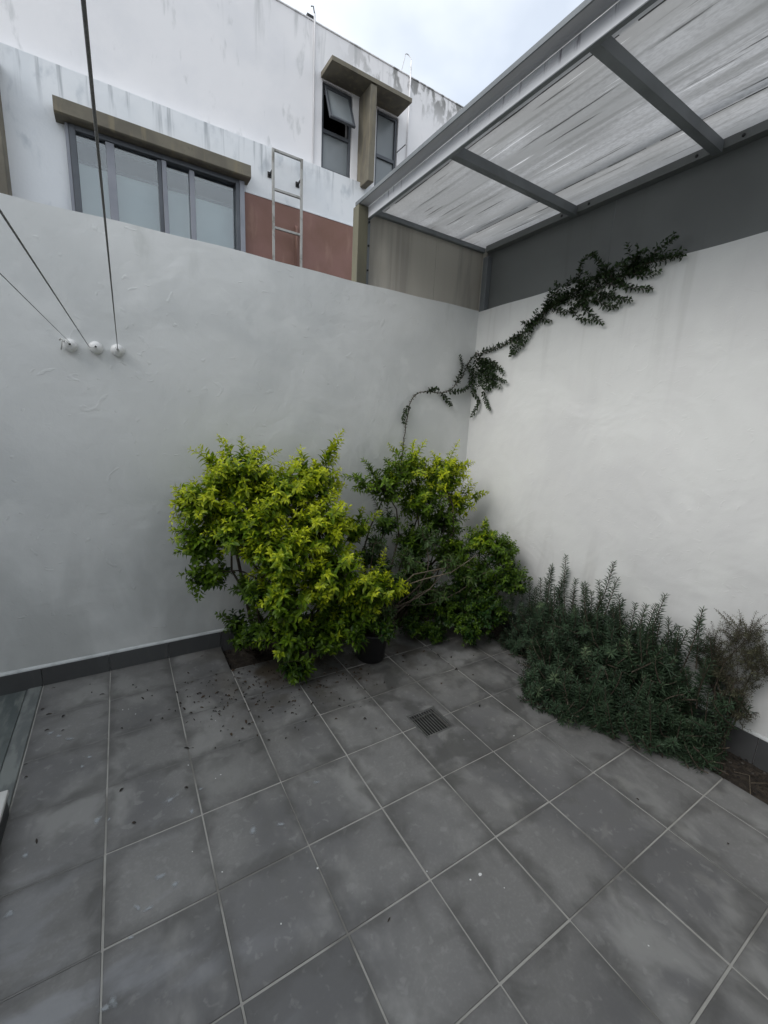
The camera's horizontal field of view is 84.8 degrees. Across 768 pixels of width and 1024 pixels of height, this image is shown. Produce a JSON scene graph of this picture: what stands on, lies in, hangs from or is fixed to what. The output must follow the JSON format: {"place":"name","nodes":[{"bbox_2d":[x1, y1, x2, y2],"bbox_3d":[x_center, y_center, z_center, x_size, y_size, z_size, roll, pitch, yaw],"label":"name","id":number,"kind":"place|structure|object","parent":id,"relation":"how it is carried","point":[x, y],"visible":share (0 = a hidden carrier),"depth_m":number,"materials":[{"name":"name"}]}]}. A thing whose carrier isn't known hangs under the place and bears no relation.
{"place":"outdoors","nodes":[
{"label":"outdoors","id":0,"kind":"place"},
{"bbox_2d":[0,686,41,808],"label":"path","id":1,"kind":"structure","parent":0,"point":[17,712],"depth_m":2.10,"materials":[{"name":"grey concrete"}]},
{"bbox_2d":[0,0,462,280],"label":"neighbour house","id":2,"kind":"structure","parent":0,"point":[203,107],"depth_m":4.45,"materials":[{"name":"paint"}]},
{"bbox_2d":[68,123,240,250],"bbox_3d":[-2.269,-3.026,4.347,1.500,1.115,0.130,-4,14,-31],"label":"window frame","id":3,"kind":"structure","parent":2,"relation":"in","point":[75,131],"depth_m":4.14,"materials":[{"name":"grey metal"}]},
{"bbox_2d":[268,147,302,266],"bbox_3d":[-1.146,-3.284,4.910,0.374,1.500,0.152,-4,14,-31],"label":"roof ladder","id":4,"kind":"object","parent":2,"relation":"attached to","point":[271,173],"visible":0.72,"depth_m":4.79,"materials":[{"name":"grey metal"}]},
{"bbox_2d":[321,82,351,177],"bbox_3d":[-0.603,-4.673,5.203,0.401,0.906,0.055,-4,14,-31],"label":"window frame","id":5,"kind":"structure","parent":2,"relation":"in","point":[335,149],"depth_m":5.24,"materials":[{"name":"grey metal"}]},
{"bbox_2d":[374,110,396,185],"bbox_3d":[0.003,-4.720,5.575,0.326,0.906,0.055,-4,14,-31],"label":"window frame","id":6,"kind":"structure","parent":2,"relation":"in","point":[386,125],"depth_m":5.55,"materials":[{"name":"grey metal"}]},
{"bbox_2d":[0,619,767,1023],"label":"floor","id":7,"kind":"structure","parent":0,"point":[330,833],"depth_m":1.56,"materials":[{"name":"grey tile"}]},
{"bbox_2d":[0,790,8,846],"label":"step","id":8,"kind":"object","parent":7,"relation":"on","point":[4,812],"visible":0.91,"depth_m":1.61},
{"bbox_2d":[180,646,441,747],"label":"leaf litter","id":9,"kind":"object","parent":7,"relation":"on","point":[273,689],"visible":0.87,"depth_m":2.49,"materials":[{"name":"brown plant"}]},
{"bbox_2d":[357,526,491,663],"bbox_3d":[0.300,0.547,3.034,1.078,0.892,0.460,-1,12,-19],"label":"potted plant","id":10,"kind":"object","parent":7,"relation":"on","point":[373,652],"visible":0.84,"depth_m":2.96,"materials":[{"name":"green plant"}]},
{"bbox_2d":[407,707,453,737],"bbox_3d":[0.253,1.179,2.319,0.188,0.058,0.186,-4,14,-31],"label":"drain grate","id":11,"kind":"object","parent":7,"relation":"in","point":[429,725],"visible":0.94,"depth_m":2.33,"materials":[{"name":"grey metal"}]},
{"bbox_2d":[281,0,583,106],"label":"sky","id":12,"kind":"structure","parent":0,"point":[456,48],"materials":[{"name":"white"}]},
{"bbox_2d":[223,603,767,804],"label":"soil","id":13,"kind":"structure","parent":0,"point":[742,782],"depth_m":2.19,"materials":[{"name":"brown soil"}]},
{"bbox_2d":[168,428,411,685],"bbox_3d":[-0.541,0.310,2.595,1.370,1.644,0.865,-4,14,-31],"label":"golden shrub","id":14,"kind":"object","parent":13,"relation":"on","point":[340,595],"visible":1,"depth_m":2.49,"materials":[{"name":"green plant"}]},
{"bbox_2d":[340,439,488,623],"bbox_3d":[0.248,0.203,3.318,1.336,1.567,0.521,-4,14,-31],"label":"golden shrub","id":15,"kind":"object","parent":13,"relation":"on","point":[434,476],"visible":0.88,"depth_m":3.22,"materials":[{"name":"green plant"}]},
{"bbox_2d":[394,516,532,646],"bbox_3d":[0.592,0.560,3.222,1.028,1.009,0.649,6,12,15],"label":"green shrub","id":16,"kind":"object","parent":13,"relation":"on","point":[486,607],"visible":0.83,"depth_m":3.15,"materials":[{"name":"green plant"}]},
{"bbox_2d":[480,553,757,774],"bbox_3d":[1.158,0.734,2.579,0.779,0.914,1.658,-4,14,-31],"label":"rosemary bush","id":17,"kind":"object","parent":13,"relation":"on","point":[663,709],"visible":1,"depth_m":2.33,"materials":[{"name":"green plant"}]},
{"bbox_2d":[686,608,767,752],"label":"dry shrub","id":18,"kind":"object","parent":13,"relation":"on","point":[750,652],"visible":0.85,"depth_m":2.12,"materials":[{"name":"green plant"}]},
{"bbox_2d":[717,756,766,781],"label":"bed pebbles","id":19,"kind":"object","parent":13,"relation":"on","point":[741,763],"visible":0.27,"depth_m":2.11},
{"label":"ground","id":20,"kind":"structure","parent":0,"visible":0},
{"bbox_2d":[0,193,478,695],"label":"garden wall","id":21,"kind":"structure","parent":20,"relation":"on","point":[98,459],"depth_m":2.53,"materials":[{"name":"white paint"}]},
{"bbox_2d":[59,338,77,351],"bbox_3d":[-1.650,-0.875,2.202,0.078,0.066,0.054,-4,14,-31],"label":"cord knob","id":22,"kind":"object","parent":21,"relation":"attached to","point":[70,345],"visible":1,"depth_m":2.20,"materials":[{"name":"white plastic"}]},
{"bbox_2d":[0,273,59,332],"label":"clothes cord","id":23,"kind":"object","parent":22,"relation":"attached to","point":[28,301],"visible":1,"depth_m":1.17,"materials":[{"name":"grey metal"}]},
{"bbox_2d":[88,341,102,353],"bbox_3d":[-1.550,-0.885,2.264,0.066,0.066,0.052,-4,14,-31],"label":"cord knob","id":24,"kind":"object","parent":21,"relation":"attached to","point":[95,347],"visible":1,"depth_m":2.26,"materials":[{"name":"white plastic"}]},
{"bbox_2d":[0,209,88,345],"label":"clothes cord","id":25,"kind":"object","parent":24,"relation":"attached to","point":[14,232],"visible":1,"depth_m":0.80,"materials":[{"name":"black metal"}]},
{"bbox_2d":[111,344,124,356],"bbox_3d":[-1.466,-0.891,2.317,0.066,0.066,0.048,-4,14,-31],"label":"cord knob","id":26,"kind":"object","parent":21,"relation":"attached to","point":[119,351],"visible":0.94,"depth_m":2.31,"materials":[{"name":"white plastic"}]},
{"bbox_2d":[81,0,117,348],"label":"clothes cord","id":27,"kind":"object","parent":26,"relation":"attached to","point":[86,33],"visible":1,"depth_m":0.44,"materials":[{"name":"black metal"}]},
{"bbox_2d":[455,231,767,772],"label":"garden wall","id":28,"kind":"structure","parent":20,"relation":"on","point":[631,438],"depth_m":2.51,"materials":[{"name":"white paint"}]},
{"bbox_2d":[401,231,686,461],"bbox_3d":[0.879,-0.936,2.849,0.751,1.535,1.603,-4,14,-31],"label":"climbing vine","id":29,"kind":"object","parent":28,"relation":"attached to","point":[632,268],"visible":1,"depth_m":2.77,"materials":[{"name":"green plant"}]},
{"bbox_3d":[-0.212,-1.129,0.111,5.750,5.500,4.870,-4,14,-31],"label":"patio house","id":30,"kind":"object","parent":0,"visible":0},
{"bbox_2d":[351,0,767,311],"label":"canopy","id":31,"kind":"object","parent":30,"relation":"attached to","point":[607,129],"visible":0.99,"depth_m":2.24,"materials":[{"name":"metal"}]}
]}

